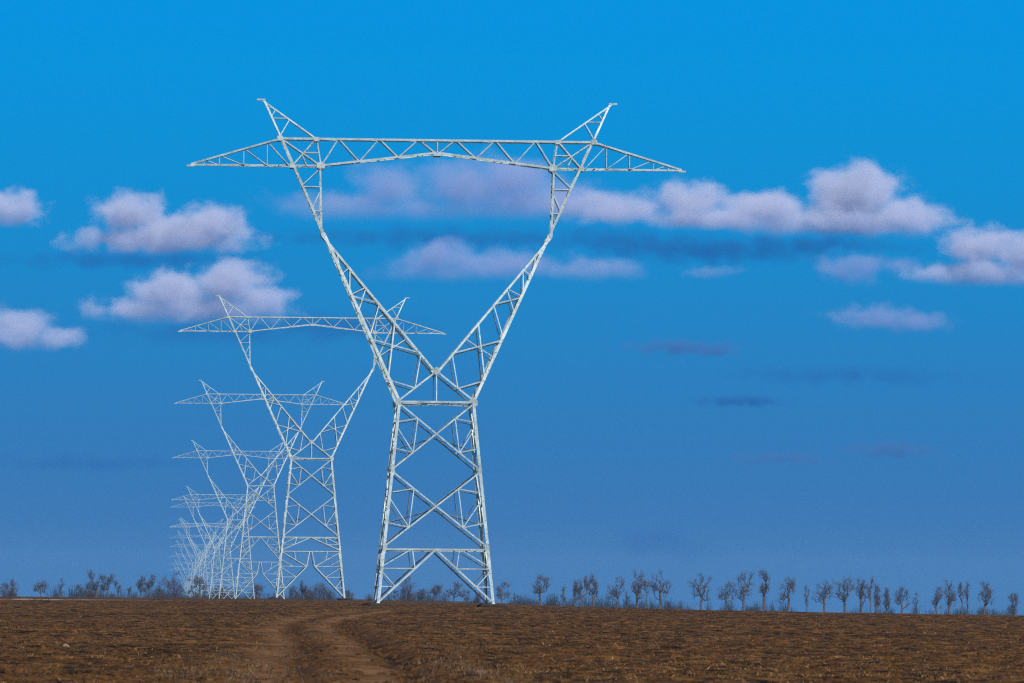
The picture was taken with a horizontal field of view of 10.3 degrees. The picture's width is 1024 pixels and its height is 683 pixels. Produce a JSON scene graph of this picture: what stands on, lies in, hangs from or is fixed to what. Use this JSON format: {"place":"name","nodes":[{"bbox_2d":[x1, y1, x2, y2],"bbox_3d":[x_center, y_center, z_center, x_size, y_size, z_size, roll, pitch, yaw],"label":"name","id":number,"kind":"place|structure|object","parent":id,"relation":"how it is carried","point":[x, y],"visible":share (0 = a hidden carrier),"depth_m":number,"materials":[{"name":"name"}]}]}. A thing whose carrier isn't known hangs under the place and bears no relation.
{"place":"outdoors","nodes":[
{"label":"outdoors","id":0,"kind":"place"},
{"bbox_2d":[0,596,1023,682],"bbox_3d":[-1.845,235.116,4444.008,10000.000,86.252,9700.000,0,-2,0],"label":"ground","id":1,"kind":"structure","parent":0,"point":[486,628],"depth_m":173.74,"materials":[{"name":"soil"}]},
{"bbox_2d":[1,579,19,596],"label":"bare tree","id":2,"kind":"object","parent":1,"relation":"on","point":[11,592],"visible":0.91,"depth_m":1998.27,"materials":[{"name":"brown plant"}]},
{"bbox_2d":[32,580,48,596],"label":"bare tree","id":3,"kind":"object","parent":1,"relation":"on","point":[41,586],"visible":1,"depth_m":2148.17,"materials":[{"name":"brown plant"}]},
{"bbox_2d":[57,578,64,596],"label":"bare tree","id":4,"kind":"object","parent":1,"relation":"on","point":[60,587],"visible":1,"depth_m":2197.87,"materials":[{"name":"brown plant"}]},
{"bbox_2d":[83,584,95,596],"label":"bare tree","id":5,"kind":"object","parent":1,"relation":"on","point":[89,592],"visible":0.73,"depth_m":2197.41,"materials":[{"name":"brown plant"}]},
{"bbox_2d":[85,570,106,597],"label":"bare tree","id":6,"kind":"object","parent":1,"relation":"on","point":[93,585],"visible":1,"depth_m":1897.75,"materials":[{"name":"brown plant"}]},
{"bbox_2d":[99,573,117,597],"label":"bare tree","id":7,"kind":"object","parent":1,"relation":"on","point":[108,580],"visible":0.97,"depth_m":1948.07,"materials":[{"name":"brown plant"}]},
{"bbox_2d":[113,580,121,597],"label":"bare tree","id":8,"kind":"object","parent":1,"relation":"on","point":[118,588],"visible":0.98,"depth_m":2197.53,"materials":[{"name":"brown plant"}]},
{"bbox_2d":[135,574,150,597],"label":"bare tree","id":9,"kind":"object","parent":1,"relation":"on","point":[140,585],"visible":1,"depth_m":1997.84,"materials":[{"name":"brown plant"}]},
{"bbox_2d":[145,574,156,597],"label":"bare tree","id":10,"kind":"object","parent":1,"relation":"on","point":[148,586],"visible":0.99,"depth_m":2047.89,"materials":[{"name":"brown plant"}]},
{"bbox_2d":[154,584,162,597],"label":"bare tree","id":11,"kind":"object","parent":1,"relation":"on","point":[158,588],"visible":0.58,"depth_m":2497.59,"materials":[{"name":"brown plant"}]},
{"bbox_2d":[158,571,184,597],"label":"bare tree","id":12,"kind":"object","parent":1,"relation":"on","point":[173,588],"visible":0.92,"depth_m":1848.13,"materials":[{"name":"brown plant"}]},
{"bbox_2d":[169,559,206,595],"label":"transmission tower","id":13,"kind":"structure","parent":1,"relation":"on","point":[183,575],"depth_m":5941.31,"materials":[{"name":"metal"}]},
{"bbox_2d":[170,554,208,590],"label":"transmission tower","id":14,"kind":"structure","parent":1,"relation":"on","point":[186,570],"depth_m":5434.02,"materials":[{"name":"metal"}]},
{"bbox_2d":[171,540,211,595],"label":"transmission tower","id":15,"kind":"structure","parent":1,"relation":"on","point":[188,561],"depth_m":4790.42,"materials":[{"name":"metal"}]},
{"bbox_2d":[171,531,224,594],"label":"transmission tower","id":16,"kind":"structure","parent":1,"relation":"on","point":[194,558],"depth_m":4191.00,"materials":[{"name":"metal"}]},
{"bbox_2d":[185,574,213,597],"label":"bare tree","id":17,"kind":"object","parent":1,"relation":"on","point":[199,583],"visible":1,"depth_m":1898.33,"materials":[{"name":"brown plant"}]},
{"bbox_2d":[170,518,229,597],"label":"transmission tower","id":18,"kind":"structure","parent":1,"relation":"on","point":[199,551],"depth_m":3684.46,"materials":[{"name":"metal"}]},
{"bbox_2d":[172,517,241,592],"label":"transmission tower","id":19,"kind":"structure","parent":1,"relation":"on","point":[187,523],"depth_m":3201.57,"materials":[{"name":"metal"}]},
{"bbox_2d":[172,496,254,595],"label":"transmission tower","id":20,"kind":"structure","parent":1,"relation":"on","point":[207,547],"depth_m":2716.96,"materials":[{"name":"metal"}]},
{"bbox_2d":[214,588,226,598],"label":"bare tree","id":21,"kind":"object","parent":1,"relation":"on","point":[220,593],"visible":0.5,"depth_m":2297.57,"materials":[{"name":"brown plant"}]},
{"bbox_2d":[172,486,273,598],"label":"transmission tower","id":22,"kind":"structure","parent":1,"relation":"on","point":[222,543],"depth_m":2233.87,"materials":[{"name":"metal"}]},
{"bbox_2d":[173,440,299,598],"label":"transmission tower","id":23,"kind":"structure","parent":1,"relation":"on","point":[229,520],"depth_m":1764.98,"materials":[{"name":"metal"}]},
{"bbox_2d":[251,584,265,598],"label":"bare tree","id":24,"kind":"object","parent":1,"relation":"on","point":[260,588],"visible":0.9,"depth_m":2097.47,"materials":[{"name":"brown plant"}]},
{"bbox_2d":[174,380,346,598],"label":"transmission tower","id":25,"kind":"structure","parent":1,"relation":"on","point":[252,502],"depth_m":1327.79,"materials":[{"name":"metal"}]},
{"bbox_2d":[289,586,295,598],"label":"bare tree","id":26,"kind":"object","parent":1,"relation":"on","point":[292,592],"visible":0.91,"depth_m":2197.75,"materials":[{"name":"brown plant"}]},
{"bbox_2d":[297,580,308,598],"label":"bare tree","id":27,"kind":"object","parent":1,"relation":"on","point":[303,589],"visible":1,"depth_m":2047.67,"materials":[{"name":"brown plant"}]},
{"bbox_2d":[304,589,314,598],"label":"bush","id":28,"kind":"object","parent":1,"relation":"on","point":[308,597],"visible":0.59,"depth_m":2297.31,"materials":[{"name":"brown plant"}]},
{"bbox_2d":[178,295,445,599],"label":"transmission tower","id":29,"kind":"structure","parent":1,"relation":"on","point":[331,459],"depth_m":860.11,"materials":[{"name":"metal"}]},
{"bbox_2d":[314,582,329,599],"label":"bare tree","id":30,"kind":"object","parent":1,"relation":"on","point":[319,590],"visible":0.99,"depth_m":2047.80,"materials":[{"name":"brown plant"}]},
{"bbox_2d":[343,588,354,599],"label":"bare tree","id":31,"kind":"object","parent":1,"relation":"on","point":[346,595],"visible":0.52,"depth_m":2497.31,"materials":[{"name":"brown plant"}]},
{"bbox_2d":[365,593,372,600],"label":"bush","id":32,"kind":"object","parent":1,"relation":"on","point":[368,598],"visible":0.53,"depth_m":2496.65,"materials":[{"name":"brown plant"}]},
{"bbox_2d":[392,589,399,600],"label":"bare tree","id":33,"kind":"object","parent":1,"relation":"on","point":[394,597],"visible":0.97,"depth_m":2197.71,"materials":[{"name":"brown plant"}]},
{"bbox_2d":[397,576,415,600],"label":"tree","id":34,"kind":"object","parent":1,"relation":"on","point":[405,589],"visible":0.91,"depth_m":1947.70,"materials":[{"name":"brown plant"}]},
{"bbox_2d":[416,588,424,601],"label":"bare tree","id":35,"kind":"object","parent":1,"relation":"on","point":[421,596],"visible":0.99,"depth_m":2197.49,"materials":[{"name":"brown plant"}]},
{"bbox_2d":[425,585,441,601],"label":"bare tree","id":36,"kind":"object","parent":1,"relation":"on","point":[438,591],"visible":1,"depth_m":2047.97,"materials":[{"name":"brown plant"}]},
{"bbox_2d":[187,99,685,606],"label":"transmission tower","id":37,"kind":"structure","parent":1,"relation":"on","point":[473,433],"depth_m":462.22,"materials":[{"name":"metal"}]},
{"bbox_2d":[444,582,463,602],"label":"bare tree","id":38,"kind":"object","parent":1,"relation":"on","point":[455,591],"visible":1,"depth_m":1997.77,"materials":[{"name":"brown plant"}]},
{"bbox_2d":[461,589,470,602],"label":"bare tree","id":39,"kind":"object","parent":1,"relation":"on","point":[464,591],"visible":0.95,"depth_m":2197.71,"materials":[{"name":"brown plant"}]},
{"bbox_2d":[472,592,482,602],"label":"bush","id":40,"kind":"object","parent":1,"relation":"on","point":[477,599],"visible":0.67,"depth_m":2397.31,"materials":[{"name":"brown plant"}]},
{"bbox_2d":[495,581,511,603],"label":"bare tree","id":41,"kind":"object","parent":1,"relation":"on","point":[499,588],"visible":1,"depth_m":2147.92,"materials":[{"name":"brown plant"}]},
{"bbox_2d":[0,585,1023,614],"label":"scrub","id":42,"kind":"object","parent":1,"relation":"on","point":[329,596],"visible":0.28,"depth_m":2542.89,"materials":[{"name":"brown plant"}]},
{"bbox_2d":[0,599,1023,682],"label":"soil clods","id":43,"kind":"object","parent":1,"relation":"on","point":[347,632],"visible":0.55,"depth_m":138.83,"materials":[{"name":"brown soil"}]},
{"bbox_2d":[512,593,517,603],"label":"bare tree","id":44,"kind":"object","parent":1,"relation":"on","point":[514,598],"visible":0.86,"depth_m":2497.31,"materials":[{"name":"brown plant"}]},
{"bbox_2d":[531,574,554,604],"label":"bare tree","id":45,"kind":"object","parent":1,"relation":"on","point":[540,588],"visible":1,"depth_m":1897.94,"materials":[{"name":"brown plant"}]},
{"bbox_2d":[561,587,566,605],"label":"bare tree","id":46,"kind":"object","parent":1,"relation":"on","point":[563,595],"visible":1,"depth_m":2297.56,"materials":[{"name":"brown plant"}]},
{"bbox_2d":[571,579,581,605],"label":"bare tree","id":47,"kind":"object","parent":1,"relation":"on","point":[575,592],"visible":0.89,"depth_m":2147.46,"materials":[{"name":"brown plant"}]},
{"bbox_2d":[577,574,588,606],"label":"bare tree","id":48,"kind":"object","parent":1,"relation":"on","point":[585,584],"visible":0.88,"depth_m":2047.76,"materials":[{"name":"brown plant"}]},
{"bbox_2d":[584,573,599,606],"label":"bare tree","id":49,"kind":"object","parent":1,"relation":"on","point":[595,586],"visible":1,"depth_m":1947.77,"materials":[{"name":"brown plant"}]},
{"bbox_2d":[605,576,626,607],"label":"bare tree","id":50,"kind":"object","parent":1,"relation":"on","point":[615,594],"visible":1,"depth_m":1997.66,"materials":[{"name":"brown plant"}]},
{"bbox_2d":[624,591,630,607],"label":"bare tree","id":51,"kind":"object","parent":1,"relation":"on","point":[627,599],"visible":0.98,"depth_m":2297.40,"materials":[{"name":"brown plant"}]},
{"bbox_2d":[630,569,645,607],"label":"bare tree","id":52,"kind":"object","parent":1,"relation":"on","point":[636,590],"visible":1,"depth_m":1847.76,"materials":[{"name":"brown plant"}]},
{"bbox_2d":[641,580,652,608],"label":"bare tree","id":53,"kind":"object","parent":1,"relation":"on","point":[644,585],"visible":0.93,"depth_m":2147.96,"materials":[{"name":"brown plant"}]},
{"bbox_2d":[648,570,673,608],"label":"bare tree","id":54,"kind":"object","parent":1,"relation":"on","point":[660,590],"visible":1,"depth_m":1898.14,"materials":[{"name":"brown plant"}]},
{"bbox_2d":[686,573,713,609],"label":"bare tree","id":55,"kind":"object","parent":1,"relation":"on","point":[699,592],"visible":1,"depth_m":1947.67,"materials":[{"name":"grey plant"}]},
{"bbox_2d":[715,582,737,610],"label":"bare tree","id":56,"kind":"object","parent":1,"relation":"on","point":[726,596],"visible":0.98,"depth_m":1997.69,"materials":[{"name":"grey plant"}]},
{"bbox_2d":[733,571,753,610],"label":"bare tree","id":57,"kind":"object","parent":1,"relation":"on","point":[743,597],"visible":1,"depth_m":1897.77,"materials":[{"name":"grey plant"}]},
{"bbox_2d":[758,568,770,610],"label":"bare tree","id":58,"kind":"object","parent":1,"relation":"on","point":[765,587],"visible":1,"depth_m":1847.82,"materials":[{"name":"grey plant"}]},
{"bbox_2d":[775,575,796,611],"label":"bare tree","id":59,"kind":"object","parent":1,"relation":"on","point":[788,589],"visible":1,"depth_m":1948.23,"materials":[{"name":"grey plant"}]},
{"bbox_2d":[803,585,809,611],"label":"bare tree","id":60,"kind":"object","parent":1,"relation":"on","point":[807,595],"visible":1,"depth_m":2197.59,"materials":[{"name":"grey plant"}]},
{"bbox_2d":[812,578,836,611],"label":"bare tree","id":61,"kind":"object","parent":1,"relation":"on","point":[828,588],"visible":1,"depth_m":1948.07,"materials":[{"name":"grey plant"}]},
{"bbox_2d":[833,575,855,612],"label":"bare tree","id":62,"kind":"object","parent":1,"relation":"on","point":[844,598],"visible":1,"depth_m":1897.63,"materials":[{"name":"grey plant"}]},
{"bbox_2d":[856,576,868,612],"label":"bare tree","id":63,"kind":"object","parent":1,"relation":"on","point":[861,593],"visible":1,"depth_m":1897.66,"materials":[{"name":"grey plant"}]},
{"bbox_2d":[867,576,876,612],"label":"bare tree","id":64,"kind":"object","parent":1,"relation":"on","point":[871,586],"visible":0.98,"depth_m":1948.01,"materials":[{"name":"grey plant"}]},
{"bbox_2d":[872,584,883,612],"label":"bare tree","id":65,"kind":"object","parent":1,"relation":"on","point":[876,598],"visible":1,"depth_m":1997.85,"materials":[{"name":"grey plant"}]},
{"bbox_2d":[882,587,890,612],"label":"bare tree","id":66,"kind":"object","parent":1,"relation":"on","point":[887,601],"visible":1,"depth_m":2097.35,"materials":[{"name":"grey plant"}]},
{"bbox_2d":[892,585,909,612],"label":"bare tree","id":67,"kind":"object","parent":1,"relation":"on","point":[898,599],"visible":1,"depth_m":2047.79,"materials":[{"name":"grey plant"}]},
{"bbox_2d":[912,590,918,613],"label":"bare tree","id":68,"kind":"object","parent":1,"relation":"on","point":[915,607],"visible":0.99,"depth_m":2197.85,"materials":[{"name":"grey plant"}]},
{"bbox_2d":[931,587,943,613],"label":"bare tree","id":69,"kind":"object","parent":1,"relation":"on","point":[937,599],"visible":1,"depth_m":2047.67,"materials":[{"name":"grey plant"}]},
{"bbox_2d":[942,579,957,613],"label":"bare tree","id":70,"kind":"object","parent":1,"relation":"on","point":[949,597],"visible":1,"depth_m":1947.98,"materials":[{"name":"grey plant"}]},
{"bbox_2d":[956,582,964,614],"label":"bare tree","id":71,"kind":"object","parent":1,"relation":"on","point":[960,588],"visible":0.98,"depth_m":1997.84,"materials":[{"name":"grey plant"}]},
{"bbox_2d":[964,582,970,614],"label":"bare tree","id":72,"kind":"object","parent":1,"relation":"on","point":[966,593],"visible":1,"depth_m":1977.95,"materials":[{"name":"grey plant"}]},
{"bbox_2d":[977,582,995,614],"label":"bare tree","id":73,"kind":"object","parent":1,"relation":"on","point":[988,593],"visible":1,"depth_m":1948.00,"materials":[{"name":"grey plant"}]},
{"bbox_2d":[1006,592,1018,614],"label":"bare tree","id":74,"kind":"object","parent":1,"relation":"on","point":[1013,607],"visible":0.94,"depth_m":2097.49,"materials":[{"name":"grey plant"}]},
{"bbox_2d":[0,0,1023,615],"label":"sky","id":75,"kind":"structure","parent":0,"point":[797,350],"materials":[{"name":"blue"}]}
]}

